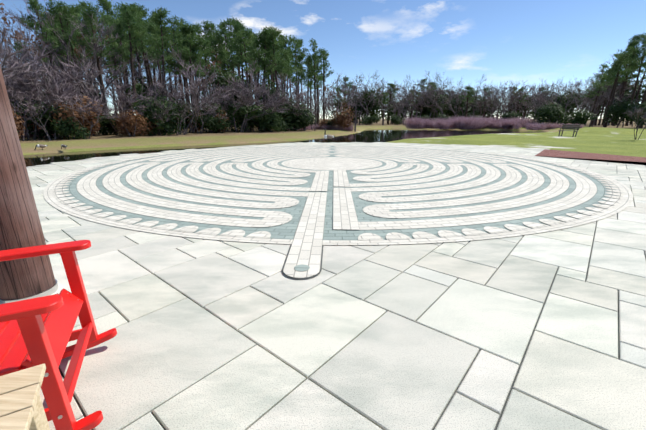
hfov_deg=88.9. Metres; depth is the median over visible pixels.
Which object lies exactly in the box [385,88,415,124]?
bare tree
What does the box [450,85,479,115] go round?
bare tree
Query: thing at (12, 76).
bare shrub
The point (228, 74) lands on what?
midstorey shrub
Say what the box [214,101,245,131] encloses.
bare shrub
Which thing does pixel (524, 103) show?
pine
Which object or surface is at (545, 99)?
shrub
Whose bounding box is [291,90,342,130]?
bare tree
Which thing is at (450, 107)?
bare tree
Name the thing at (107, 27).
bare tree
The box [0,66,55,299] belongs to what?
timber shelter post
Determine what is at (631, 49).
pine
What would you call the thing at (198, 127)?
dry leaf shrub
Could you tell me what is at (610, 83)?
pine
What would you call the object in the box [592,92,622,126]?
bare tree
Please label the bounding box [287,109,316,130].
understory shrub
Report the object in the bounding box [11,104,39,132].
dry leaf shrub
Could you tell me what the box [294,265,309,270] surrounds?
labyrinth entry marker
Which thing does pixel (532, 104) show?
bare tree
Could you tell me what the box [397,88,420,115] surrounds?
bare tree
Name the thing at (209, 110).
bare tree
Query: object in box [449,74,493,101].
bare tree
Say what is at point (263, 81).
bare tree
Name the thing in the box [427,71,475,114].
bare tree
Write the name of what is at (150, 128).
dry leaf shrub
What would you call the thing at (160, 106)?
bare tree
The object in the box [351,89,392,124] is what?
tree
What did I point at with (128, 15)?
pine
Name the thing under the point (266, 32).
pine
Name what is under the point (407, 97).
bare tree
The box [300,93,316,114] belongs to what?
bare shrub
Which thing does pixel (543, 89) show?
bare tree
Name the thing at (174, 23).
pine
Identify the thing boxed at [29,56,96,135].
bare tree
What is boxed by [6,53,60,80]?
bare tree
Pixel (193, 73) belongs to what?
bare tree
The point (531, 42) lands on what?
sky
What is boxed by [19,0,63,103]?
pine
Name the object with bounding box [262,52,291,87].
pine
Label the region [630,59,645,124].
pine
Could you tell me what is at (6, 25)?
bare tree
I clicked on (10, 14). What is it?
bare tree
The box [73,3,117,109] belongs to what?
pine
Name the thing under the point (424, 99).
bare tree
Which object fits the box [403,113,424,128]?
ornamental grass
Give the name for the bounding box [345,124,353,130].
pink shrub
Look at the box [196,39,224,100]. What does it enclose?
pine
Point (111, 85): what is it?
pine
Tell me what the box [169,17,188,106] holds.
pine
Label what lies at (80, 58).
bare tree
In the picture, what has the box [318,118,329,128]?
dry leaf shrub
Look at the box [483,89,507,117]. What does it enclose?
bare tree
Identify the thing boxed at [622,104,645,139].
lawn tree
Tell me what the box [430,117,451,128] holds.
pink shrub
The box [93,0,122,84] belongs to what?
pine
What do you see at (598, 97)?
bare tree
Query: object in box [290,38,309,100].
pine
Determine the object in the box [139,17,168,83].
pine
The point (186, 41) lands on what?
pine
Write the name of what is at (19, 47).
pine
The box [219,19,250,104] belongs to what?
pine
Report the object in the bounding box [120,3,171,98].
pine
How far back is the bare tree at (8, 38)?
48.93 m
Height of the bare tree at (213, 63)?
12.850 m
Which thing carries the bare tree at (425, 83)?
on the terrain ground at (609, 139)
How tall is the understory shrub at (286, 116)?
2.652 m
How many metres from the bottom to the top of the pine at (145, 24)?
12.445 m
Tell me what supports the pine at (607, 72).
on the terrain ground at (609, 139)
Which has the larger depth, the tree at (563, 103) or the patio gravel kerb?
the tree at (563, 103)
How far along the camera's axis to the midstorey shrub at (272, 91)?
33.50 m
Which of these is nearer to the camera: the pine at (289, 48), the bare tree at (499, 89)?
the pine at (289, 48)
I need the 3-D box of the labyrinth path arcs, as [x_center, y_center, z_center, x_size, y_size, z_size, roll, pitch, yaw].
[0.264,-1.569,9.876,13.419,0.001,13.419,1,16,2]
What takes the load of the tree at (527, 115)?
on the terrain ground at (609, 139)
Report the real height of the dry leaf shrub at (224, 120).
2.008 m
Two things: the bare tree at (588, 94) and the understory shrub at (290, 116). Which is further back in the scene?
the bare tree at (588, 94)
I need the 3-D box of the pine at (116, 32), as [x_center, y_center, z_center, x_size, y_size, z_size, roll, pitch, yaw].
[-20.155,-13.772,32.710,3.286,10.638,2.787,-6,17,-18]
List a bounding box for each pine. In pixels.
[13,41,34,73]
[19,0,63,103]
[40,17,81,102]
[43,0,80,102]
[44,4,92,112]
[57,10,84,88]
[71,3,92,87]
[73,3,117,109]
[77,0,102,101]
[80,10,108,57]
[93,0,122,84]
[99,14,122,108]
[99,17,134,117]
[102,46,117,113]
[103,38,126,115]
[105,14,125,105]
[111,8,147,105]
[111,19,134,115]
[113,1,136,82]
[114,2,159,83]
[116,41,143,111]
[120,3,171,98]
[131,8,164,87]
[131,39,152,71]
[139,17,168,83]
[144,21,172,96]
[147,7,184,128]
[148,11,170,78]
[156,15,183,99]
[156,30,177,102]
[159,30,183,124]
[165,21,205,110]
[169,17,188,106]
[170,33,194,103]
[171,24,207,101]
[174,28,203,128]
[181,43,208,129]
[191,23,214,105]
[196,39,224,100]
[201,21,215,65]
[205,20,222,107]
[207,30,231,106]
[207,36,221,85]
[214,18,236,113]
[217,30,240,123]
[217,48,232,126]
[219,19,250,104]
[224,18,246,125]
[232,27,261,130]
[236,28,260,84]
[243,36,282,104]
[253,26,284,85]
[254,26,281,129]
[259,28,299,104]
[260,68,275,88]
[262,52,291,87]
[265,28,292,80]
[278,34,294,92]
[278,47,297,99]
[280,49,304,102]
[288,35,305,105]
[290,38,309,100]
[295,54,307,100]
[296,55,316,110]
[302,62,322,125]
[303,38,324,124]
[306,57,326,123]
[312,57,326,114]
[313,47,333,120]
[333,77,354,94]
[335,87,341,108]
[379,92,388,122]
[383,83,397,124]
[416,78,433,93]
[427,82,437,96]
[459,86,477,118]
[476,88,492,117]
[513,87,524,111]
[523,93,531,118]
[584,89,593,103]
[585,76,606,125]
[588,63,609,124]
[589,53,635,126]
[594,68,614,125]
[598,68,618,124]
[601,66,628,124]
[604,52,639,126]
[605,46,644,125]
[611,39,645,124]
[616,33,645,124]
[624,33,645,125]
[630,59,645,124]
[633,42,645,126]
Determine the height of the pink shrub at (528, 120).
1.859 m
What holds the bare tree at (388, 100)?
on the terrain ground at (609, 139)
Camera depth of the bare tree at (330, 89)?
99.97 m
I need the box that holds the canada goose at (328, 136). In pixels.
[324,128,334,141]
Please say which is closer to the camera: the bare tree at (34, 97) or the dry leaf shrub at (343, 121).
the bare tree at (34, 97)
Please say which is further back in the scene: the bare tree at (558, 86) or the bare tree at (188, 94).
the bare tree at (558, 86)
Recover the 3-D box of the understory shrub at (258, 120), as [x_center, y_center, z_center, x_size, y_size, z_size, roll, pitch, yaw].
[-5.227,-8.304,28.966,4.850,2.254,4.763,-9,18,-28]
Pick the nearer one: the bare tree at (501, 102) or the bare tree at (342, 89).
the bare tree at (342, 89)
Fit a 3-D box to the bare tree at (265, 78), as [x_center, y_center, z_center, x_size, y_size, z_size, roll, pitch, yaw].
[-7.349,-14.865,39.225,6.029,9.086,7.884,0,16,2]
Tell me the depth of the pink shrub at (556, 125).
38.90 m
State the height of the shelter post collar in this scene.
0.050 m
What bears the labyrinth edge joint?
on the patio slab paving
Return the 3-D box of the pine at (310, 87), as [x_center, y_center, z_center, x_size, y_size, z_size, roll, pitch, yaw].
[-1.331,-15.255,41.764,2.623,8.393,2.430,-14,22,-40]
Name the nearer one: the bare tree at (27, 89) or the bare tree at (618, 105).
the bare tree at (27, 89)
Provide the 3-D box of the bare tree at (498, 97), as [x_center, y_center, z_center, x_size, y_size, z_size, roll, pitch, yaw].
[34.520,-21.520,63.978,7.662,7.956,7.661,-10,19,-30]
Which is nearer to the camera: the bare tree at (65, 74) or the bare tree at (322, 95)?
the bare tree at (65, 74)
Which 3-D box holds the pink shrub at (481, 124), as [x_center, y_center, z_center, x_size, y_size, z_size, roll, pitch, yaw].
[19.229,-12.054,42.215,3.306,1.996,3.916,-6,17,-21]
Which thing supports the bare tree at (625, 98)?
on the terrain ground at (609, 139)
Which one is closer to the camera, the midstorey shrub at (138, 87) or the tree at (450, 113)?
the midstorey shrub at (138, 87)
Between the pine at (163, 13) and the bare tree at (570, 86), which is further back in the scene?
the bare tree at (570, 86)
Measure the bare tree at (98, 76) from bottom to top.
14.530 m
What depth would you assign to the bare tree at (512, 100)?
71.07 m
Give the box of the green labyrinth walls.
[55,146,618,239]
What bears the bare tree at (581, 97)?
on the terrain ground at (609, 139)
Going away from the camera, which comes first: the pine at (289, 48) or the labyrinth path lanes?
the labyrinth path lanes
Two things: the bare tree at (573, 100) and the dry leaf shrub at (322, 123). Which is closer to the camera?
the dry leaf shrub at (322, 123)
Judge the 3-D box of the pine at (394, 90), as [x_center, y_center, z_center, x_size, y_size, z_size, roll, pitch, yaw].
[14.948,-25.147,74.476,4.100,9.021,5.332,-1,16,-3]
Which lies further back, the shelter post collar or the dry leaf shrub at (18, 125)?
the dry leaf shrub at (18, 125)
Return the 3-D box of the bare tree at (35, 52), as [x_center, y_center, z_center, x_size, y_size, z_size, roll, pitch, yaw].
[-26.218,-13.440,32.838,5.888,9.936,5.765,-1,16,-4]
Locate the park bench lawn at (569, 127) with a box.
[558,124,580,136]
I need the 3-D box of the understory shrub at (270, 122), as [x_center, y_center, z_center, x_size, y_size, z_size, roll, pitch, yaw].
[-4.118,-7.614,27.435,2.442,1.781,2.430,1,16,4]
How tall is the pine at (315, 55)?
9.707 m
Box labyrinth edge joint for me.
[282,244,323,278]
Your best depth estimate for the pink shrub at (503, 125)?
40.94 m
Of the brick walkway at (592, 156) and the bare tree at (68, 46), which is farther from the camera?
the bare tree at (68, 46)
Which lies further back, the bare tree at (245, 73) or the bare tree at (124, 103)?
the bare tree at (245, 73)
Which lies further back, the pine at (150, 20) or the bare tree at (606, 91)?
the bare tree at (606, 91)
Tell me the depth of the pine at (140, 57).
47.26 m
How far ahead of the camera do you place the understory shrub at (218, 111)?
25.55 m
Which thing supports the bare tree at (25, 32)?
on the terrain ground at (609, 139)
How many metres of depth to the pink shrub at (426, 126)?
43.27 m
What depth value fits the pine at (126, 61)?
36.66 m
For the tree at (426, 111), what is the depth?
71.94 m
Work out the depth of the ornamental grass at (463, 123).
40.75 m
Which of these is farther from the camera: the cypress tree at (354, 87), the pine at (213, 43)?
the pine at (213, 43)
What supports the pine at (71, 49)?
on the terrain ground at (609, 139)
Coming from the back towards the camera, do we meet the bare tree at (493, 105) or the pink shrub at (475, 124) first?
the bare tree at (493, 105)
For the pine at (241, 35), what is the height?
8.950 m
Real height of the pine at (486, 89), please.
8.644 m
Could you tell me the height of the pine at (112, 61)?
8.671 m
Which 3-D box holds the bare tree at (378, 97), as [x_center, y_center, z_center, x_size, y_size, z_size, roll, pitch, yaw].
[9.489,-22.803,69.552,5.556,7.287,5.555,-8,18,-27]
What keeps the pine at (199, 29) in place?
on the terrain ground at (609, 139)
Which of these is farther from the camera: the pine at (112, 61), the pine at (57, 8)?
the pine at (112, 61)
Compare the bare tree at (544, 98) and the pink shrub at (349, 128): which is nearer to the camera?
the pink shrub at (349, 128)
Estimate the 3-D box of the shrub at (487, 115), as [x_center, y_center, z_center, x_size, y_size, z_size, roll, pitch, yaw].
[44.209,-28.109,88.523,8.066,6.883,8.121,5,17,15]
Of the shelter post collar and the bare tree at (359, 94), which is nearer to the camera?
the shelter post collar
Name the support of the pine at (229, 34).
on the terrain ground at (609, 139)
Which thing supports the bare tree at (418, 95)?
on the terrain ground at (609, 139)
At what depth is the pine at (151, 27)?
28.46 m
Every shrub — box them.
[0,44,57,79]
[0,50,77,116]
[1,63,23,90]
[2,52,54,101]
[5,71,57,123]
[5,72,29,103]
[6,84,28,97]
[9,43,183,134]
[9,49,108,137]
[9,90,54,136]
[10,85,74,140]
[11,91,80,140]
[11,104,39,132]
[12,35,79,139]
[12,110,24,137]
[16,101,69,138]
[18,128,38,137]
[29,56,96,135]
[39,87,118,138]
[50,96,103,138]
[51,117,89,139]
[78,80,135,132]
[86,111,120,134]
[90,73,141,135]
[111,109,151,136]
[116,122,133,135]
[124,76,167,104]
[128,96,180,132]
[131,116,163,135]
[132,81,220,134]
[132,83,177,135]
[135,96,186,135]
[138,117,163,134]
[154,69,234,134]
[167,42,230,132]
[170,101,197,132]
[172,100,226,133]
[185,109,200,132]
[188,86,237,130]
[188,103,222,131]
[192,114,230,132]
[201,67,254,128]
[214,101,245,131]
[214,110,228,131]
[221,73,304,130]
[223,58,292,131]
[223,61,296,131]
[226,103,269,131]
[229,84,304,130]
[235,108,285,130]
[238,90,268,131]
[250,94,303,130]
[254,79,284,109]
[259,113,286,131]
[272,98,312,130]
[273,103,295,129]
[282,81,313,129]
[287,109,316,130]
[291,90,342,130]
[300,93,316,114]
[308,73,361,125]
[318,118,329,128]
[320,125,332,129]
[324,119,337,127]
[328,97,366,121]
[330,107,355,127]
[333,124,343,129]
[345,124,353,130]
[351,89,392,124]
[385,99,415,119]
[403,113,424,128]
[409,119,425,128]
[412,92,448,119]
[421,118,435,128]
[428,122,435,128]
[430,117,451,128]
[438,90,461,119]
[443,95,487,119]
[446,120,456,128]
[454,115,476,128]
[460,115,483,128]
[462,102,485,115]
[464,114,485,128]
[478,118,491,128]
[479,98,501,118]
[488,120,502,128]
[499,119,513,128]
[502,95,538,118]
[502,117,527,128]
[511,115,536,126]
[525,122,540,129]
[529,92,573,115]
[535,123,547,129]
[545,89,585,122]
[546,123,558,128]
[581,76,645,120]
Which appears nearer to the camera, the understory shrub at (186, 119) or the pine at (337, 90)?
the understory shrub at (186, 119)
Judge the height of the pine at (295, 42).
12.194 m
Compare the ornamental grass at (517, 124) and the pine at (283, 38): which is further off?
the pine at (283, 38)
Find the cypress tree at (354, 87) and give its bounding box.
[348,85,364,131]
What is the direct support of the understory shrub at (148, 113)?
on the terrain ground at (609, 139)
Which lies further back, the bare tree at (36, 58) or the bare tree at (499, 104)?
the bare tree at (499, 104)
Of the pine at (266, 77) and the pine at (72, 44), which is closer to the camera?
the pine at (72, 44)
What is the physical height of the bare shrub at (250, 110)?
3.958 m
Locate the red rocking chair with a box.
[0,240,116,429]
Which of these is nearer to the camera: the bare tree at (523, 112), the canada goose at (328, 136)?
the canada goose at (328, 136)
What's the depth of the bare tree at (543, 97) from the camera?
65.30 m
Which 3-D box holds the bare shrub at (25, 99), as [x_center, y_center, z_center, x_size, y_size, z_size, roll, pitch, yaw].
[-19.226,-6.275,19.519,5.960,3.664,6.751,11,20,33]
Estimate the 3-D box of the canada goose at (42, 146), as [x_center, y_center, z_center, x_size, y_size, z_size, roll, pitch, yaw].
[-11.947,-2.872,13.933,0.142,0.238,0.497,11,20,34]
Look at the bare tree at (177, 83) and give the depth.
54.54 m
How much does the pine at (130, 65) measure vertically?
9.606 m
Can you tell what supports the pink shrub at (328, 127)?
on the terrain ground at (609, 139)
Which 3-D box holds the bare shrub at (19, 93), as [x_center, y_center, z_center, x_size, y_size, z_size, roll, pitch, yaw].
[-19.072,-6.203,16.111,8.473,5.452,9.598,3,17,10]
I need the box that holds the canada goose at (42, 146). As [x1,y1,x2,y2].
[34,144,47,149]
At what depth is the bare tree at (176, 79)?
33.93 m
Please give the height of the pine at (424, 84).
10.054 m
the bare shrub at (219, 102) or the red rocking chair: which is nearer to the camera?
the red rocking chair
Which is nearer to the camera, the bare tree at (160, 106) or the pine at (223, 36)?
the bare tree at (160, 106)
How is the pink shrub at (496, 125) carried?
on the terrain ground at (609, 139)
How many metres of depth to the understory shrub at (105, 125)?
21.51 m
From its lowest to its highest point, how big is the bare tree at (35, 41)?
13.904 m
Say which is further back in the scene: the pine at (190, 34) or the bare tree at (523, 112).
the bare tree at (523, 112)
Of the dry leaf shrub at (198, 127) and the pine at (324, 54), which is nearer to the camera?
the dry leaf shrub at (198, 127)
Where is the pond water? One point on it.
(378, 135)
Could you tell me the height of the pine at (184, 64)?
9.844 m
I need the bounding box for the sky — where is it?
[0,0,645,118]
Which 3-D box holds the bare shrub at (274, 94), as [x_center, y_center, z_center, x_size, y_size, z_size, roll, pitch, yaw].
[-5.015,-9.885,30.489,7.042,4.441,7.976,-1,16,-3]
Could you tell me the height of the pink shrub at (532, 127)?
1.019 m
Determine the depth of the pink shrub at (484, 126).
42.36 m
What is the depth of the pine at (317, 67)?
38.04 m
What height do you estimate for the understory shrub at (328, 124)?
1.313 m
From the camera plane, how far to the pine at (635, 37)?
63.49 m
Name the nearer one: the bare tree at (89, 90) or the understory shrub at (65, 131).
the understory shrub at (65, 131)
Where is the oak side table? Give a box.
[0,363,49,429]
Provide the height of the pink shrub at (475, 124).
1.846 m
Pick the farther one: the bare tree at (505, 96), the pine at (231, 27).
the bare tree at (505, 96)
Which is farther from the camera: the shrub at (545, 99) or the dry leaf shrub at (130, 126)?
the shrub at (545, 99)
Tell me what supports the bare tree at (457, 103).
on the terrain ground at (609, 139)
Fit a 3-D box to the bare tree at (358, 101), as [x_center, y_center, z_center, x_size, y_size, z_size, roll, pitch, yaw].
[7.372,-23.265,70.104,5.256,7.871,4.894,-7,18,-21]
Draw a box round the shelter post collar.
[0,279,58,303]
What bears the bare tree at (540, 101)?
on the terrain ground at (609, 139)
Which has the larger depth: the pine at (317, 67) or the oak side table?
the pine at (317, 67)
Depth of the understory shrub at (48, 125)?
17.70 m
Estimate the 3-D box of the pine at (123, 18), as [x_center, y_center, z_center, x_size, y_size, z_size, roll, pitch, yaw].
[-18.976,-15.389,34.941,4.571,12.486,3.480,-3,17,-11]
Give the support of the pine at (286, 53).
on the terrain ground at (609, 139)
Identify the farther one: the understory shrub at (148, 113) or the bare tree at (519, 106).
the bare tree at (519, 106)
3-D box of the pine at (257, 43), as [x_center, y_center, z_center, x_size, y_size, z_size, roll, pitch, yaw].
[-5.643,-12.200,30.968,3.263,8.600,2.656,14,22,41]
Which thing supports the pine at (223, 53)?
on the terrain ground at (609, 139)
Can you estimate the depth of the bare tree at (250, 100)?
25.41 m
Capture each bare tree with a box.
[0,0,83,100]
[0,0,152,98]
[0,3,39,67]
[0,12,82,81]
[0,49,46,76]
[1,17,29,73]
[1,39,49,93]
[3,4,106,131]
[5,10,136,102]
[5,13,41,73]
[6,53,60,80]
[21,34,77,87]
[23,10,164,98]
[27,25,108,97]
[38,7,115,130]
[58,25,127,130]
[81,47,127,100]
[83,28,116,83]
[101,55,142,111]
[123,58,157,110]
[139,64,190,105]
[143,55,207,98]
[151,62,182,122]
[153,63,184,92]
[199,47,219,81]
[215,66,261,83]
[245,65,284,87]
[293,79,314,106]
[303,83,342,124]
[316,81,349,103]
[327,72,375,122]
[331,76,361,92]
[338,74,380,124]
[347,90,367,124]
[355,91,383,124]
[369,80,412,124]
[376,85,400,123]
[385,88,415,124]
[392,80,422,124]
[395,75,428,116]
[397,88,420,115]
[399,98,418,123]
[400,75,452,113]
[410,84,443,119]
[411,72,462,117]
[413,83,445,116]
[417,87,442,120]
[419,84,442,115]
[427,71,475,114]
[429,90,457,119]
[433,72,471,115]
[440,92,454,114]
[444,90,471,117]
[447,78,468,99]
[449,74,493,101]
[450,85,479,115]
[463,90,488,115]
[464,86,494,117]
[475,85,512,117]
[477,81,513,114]
[477,82,529,114]
[477,94,510,116]
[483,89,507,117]
[484,88,520,118]
[488,81,529,113]
[492,90,512,117]
[494,83,538,109]
[498,81,539,118]
[501,87,534,117]
[504,88,538,118]
[511,87,534,111]
[520,86,545,115]
[523,79,560,108]
[525,80,561,120]
[529,79,566,124]
[531,92,558,120]
[532,81,560,122]
[532,82,556,104]
[532,85,553,122]
[552,88,588,123]
[556,81,610,108]
[557,81,588,124]
[563,78,595,123]
[566,82,609,126]
[567,71,624,116]
[572,79,629,124]
[572,97,590,113]
[584,85,620,124]
[589,79,641,125]
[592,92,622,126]
[599,56,645,91]
[608,95,627,126]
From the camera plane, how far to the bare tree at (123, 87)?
33.80 m
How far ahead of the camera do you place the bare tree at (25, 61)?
22.36 m
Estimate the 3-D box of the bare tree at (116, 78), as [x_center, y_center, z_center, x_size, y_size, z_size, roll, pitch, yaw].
[-15.248,-10.763,24.453,8.146,9.489,9.380,-5,17,-16]
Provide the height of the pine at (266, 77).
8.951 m
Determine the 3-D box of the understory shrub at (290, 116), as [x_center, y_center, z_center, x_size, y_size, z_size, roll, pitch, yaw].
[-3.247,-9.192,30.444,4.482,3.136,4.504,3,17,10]
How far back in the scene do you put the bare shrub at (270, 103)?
28.85 m
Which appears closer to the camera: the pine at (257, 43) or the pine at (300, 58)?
the pine at (257, 43)
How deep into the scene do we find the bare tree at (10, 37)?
24.67 m
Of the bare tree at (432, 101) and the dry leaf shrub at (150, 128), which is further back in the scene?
the bare tree at (432, 101)
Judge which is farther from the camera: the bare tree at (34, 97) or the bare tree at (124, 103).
the bare tree at (124, 103)
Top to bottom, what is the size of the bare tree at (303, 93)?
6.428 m
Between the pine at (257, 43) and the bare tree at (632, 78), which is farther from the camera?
the bare tree at (632, 78)
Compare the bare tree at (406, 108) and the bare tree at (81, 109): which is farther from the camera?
the bare tree at (406, 108)
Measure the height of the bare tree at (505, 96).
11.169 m
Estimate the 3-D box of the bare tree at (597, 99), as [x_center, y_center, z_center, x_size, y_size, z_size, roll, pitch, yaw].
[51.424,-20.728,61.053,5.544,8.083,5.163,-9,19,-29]
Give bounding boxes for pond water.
[23,128,547,167]
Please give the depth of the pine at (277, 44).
30.41 m
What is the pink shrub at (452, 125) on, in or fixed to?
on the terrain ground at (609, 139)
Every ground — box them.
[17,122,645,156]
[313,119,645,122]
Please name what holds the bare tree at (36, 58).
on the terrain ground at (609, 139)
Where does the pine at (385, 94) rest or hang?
on the terrain ground at (609, 139)
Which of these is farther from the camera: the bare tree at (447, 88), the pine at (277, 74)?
the bare tree at (447, 88)
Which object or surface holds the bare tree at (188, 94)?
on the terrain ground at (609, 139)
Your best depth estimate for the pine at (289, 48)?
43.33 m
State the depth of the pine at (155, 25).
62.94 m
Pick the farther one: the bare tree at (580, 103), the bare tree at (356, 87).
the bare tree at (356, 87)
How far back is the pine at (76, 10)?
62.99 m
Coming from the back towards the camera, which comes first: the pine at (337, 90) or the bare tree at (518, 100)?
the pine at (337, 90)
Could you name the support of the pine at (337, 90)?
on the terrain ground at (609, 139)
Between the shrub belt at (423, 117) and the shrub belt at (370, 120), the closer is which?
the shrub belt at (423, 117)
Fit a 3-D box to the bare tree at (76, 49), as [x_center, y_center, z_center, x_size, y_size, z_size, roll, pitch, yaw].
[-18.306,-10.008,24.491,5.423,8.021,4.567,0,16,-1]
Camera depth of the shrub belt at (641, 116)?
41.10 m
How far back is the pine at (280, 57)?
41.32 m
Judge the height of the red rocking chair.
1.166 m
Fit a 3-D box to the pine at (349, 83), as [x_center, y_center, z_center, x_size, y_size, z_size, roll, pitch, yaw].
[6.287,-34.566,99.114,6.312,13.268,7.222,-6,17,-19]
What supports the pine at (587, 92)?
on the terrain ground at (609, 139)
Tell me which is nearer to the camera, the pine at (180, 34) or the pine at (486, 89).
the pine at (180, 34)
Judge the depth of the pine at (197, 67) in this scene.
31.32 m
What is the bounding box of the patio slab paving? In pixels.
[27,142,645,429]
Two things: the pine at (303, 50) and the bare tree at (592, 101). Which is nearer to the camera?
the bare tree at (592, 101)
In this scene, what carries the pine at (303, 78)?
on the terrain ground at (609, 139)
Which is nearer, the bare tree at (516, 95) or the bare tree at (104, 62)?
the bare tree at (104, 62)
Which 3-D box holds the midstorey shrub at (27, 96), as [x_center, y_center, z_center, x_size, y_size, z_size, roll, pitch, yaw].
[-22.190,-8.416,25.005,3.815,4.719,3.789,-4,17,-14]
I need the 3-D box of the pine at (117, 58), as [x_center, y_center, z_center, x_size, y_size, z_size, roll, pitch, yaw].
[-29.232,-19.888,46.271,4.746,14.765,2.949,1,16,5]
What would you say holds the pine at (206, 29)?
on the terrain ground at (609, 139)
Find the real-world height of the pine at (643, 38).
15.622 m
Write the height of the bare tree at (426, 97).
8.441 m
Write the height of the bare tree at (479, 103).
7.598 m
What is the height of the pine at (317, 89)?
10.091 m
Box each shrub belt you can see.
[360,115,379,124]
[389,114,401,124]
[416,115,429,120]
[431,114,452,120]
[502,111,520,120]
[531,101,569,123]
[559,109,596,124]
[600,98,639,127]
[624,101,645,125]
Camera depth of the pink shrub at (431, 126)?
42.98 m
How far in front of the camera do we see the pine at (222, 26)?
42.23 m
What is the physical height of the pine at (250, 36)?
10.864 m
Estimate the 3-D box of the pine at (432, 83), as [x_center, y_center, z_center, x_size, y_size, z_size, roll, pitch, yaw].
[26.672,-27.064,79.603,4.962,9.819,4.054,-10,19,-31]
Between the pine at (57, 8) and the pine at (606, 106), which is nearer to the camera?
the pine at (57, 8)
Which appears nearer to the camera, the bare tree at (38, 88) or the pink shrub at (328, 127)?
the bare tree at (38, 88)
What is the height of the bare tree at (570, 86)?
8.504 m
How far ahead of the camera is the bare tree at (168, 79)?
37.22 m
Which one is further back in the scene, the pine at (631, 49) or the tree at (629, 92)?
the tree at (629, 92)
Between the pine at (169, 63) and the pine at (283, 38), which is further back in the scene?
the pine at (283, 38)
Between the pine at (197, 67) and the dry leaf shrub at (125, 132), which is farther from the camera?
the pine at (197, 67)
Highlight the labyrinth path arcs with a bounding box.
[43,145,632,244]
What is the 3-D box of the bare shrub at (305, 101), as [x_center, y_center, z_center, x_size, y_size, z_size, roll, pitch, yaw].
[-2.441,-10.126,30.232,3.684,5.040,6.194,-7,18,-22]
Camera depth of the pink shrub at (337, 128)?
33.17 m
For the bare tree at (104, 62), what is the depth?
26.82 m
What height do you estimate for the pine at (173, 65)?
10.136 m
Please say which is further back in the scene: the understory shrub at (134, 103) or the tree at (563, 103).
the tree at (563, 103)
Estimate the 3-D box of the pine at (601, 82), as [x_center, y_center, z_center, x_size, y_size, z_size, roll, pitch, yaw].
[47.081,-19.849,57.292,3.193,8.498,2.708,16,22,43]
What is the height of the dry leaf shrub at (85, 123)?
2.558 m
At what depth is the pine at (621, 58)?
48.55 m
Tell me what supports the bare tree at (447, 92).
on the terrain ground at (609, 139)
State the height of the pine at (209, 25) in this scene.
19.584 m
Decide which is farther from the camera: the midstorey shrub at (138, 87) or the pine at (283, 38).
the pine at (283, 38)
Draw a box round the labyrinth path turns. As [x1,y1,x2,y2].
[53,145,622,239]
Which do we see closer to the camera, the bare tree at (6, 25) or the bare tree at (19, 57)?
the bare tree at (19, 57)
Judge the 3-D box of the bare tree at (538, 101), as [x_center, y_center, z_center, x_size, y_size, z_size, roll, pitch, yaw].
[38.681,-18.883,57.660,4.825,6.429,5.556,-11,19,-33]
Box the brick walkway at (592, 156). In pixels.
[535,149,645,164]
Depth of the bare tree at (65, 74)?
20.18 m
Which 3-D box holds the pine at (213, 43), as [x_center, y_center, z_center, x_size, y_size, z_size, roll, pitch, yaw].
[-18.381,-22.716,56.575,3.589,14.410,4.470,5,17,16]
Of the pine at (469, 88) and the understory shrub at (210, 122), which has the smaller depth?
the understory shrub at (210, 122)
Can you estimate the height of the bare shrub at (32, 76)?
5.321 m
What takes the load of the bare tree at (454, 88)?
on the terrain ground at (609, 139)
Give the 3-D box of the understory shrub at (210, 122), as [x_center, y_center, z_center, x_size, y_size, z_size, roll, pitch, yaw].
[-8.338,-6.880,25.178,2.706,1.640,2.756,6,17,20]
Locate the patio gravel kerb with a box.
[26,143,529,167]
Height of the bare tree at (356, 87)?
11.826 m
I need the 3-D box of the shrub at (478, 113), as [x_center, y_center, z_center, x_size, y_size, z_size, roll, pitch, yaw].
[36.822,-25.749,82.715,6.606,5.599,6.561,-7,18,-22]
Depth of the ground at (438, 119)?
486.40 m
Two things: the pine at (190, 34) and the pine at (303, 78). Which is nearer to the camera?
the pine at (190, 34)
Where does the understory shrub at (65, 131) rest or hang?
on the terrain ground at (609, 139)

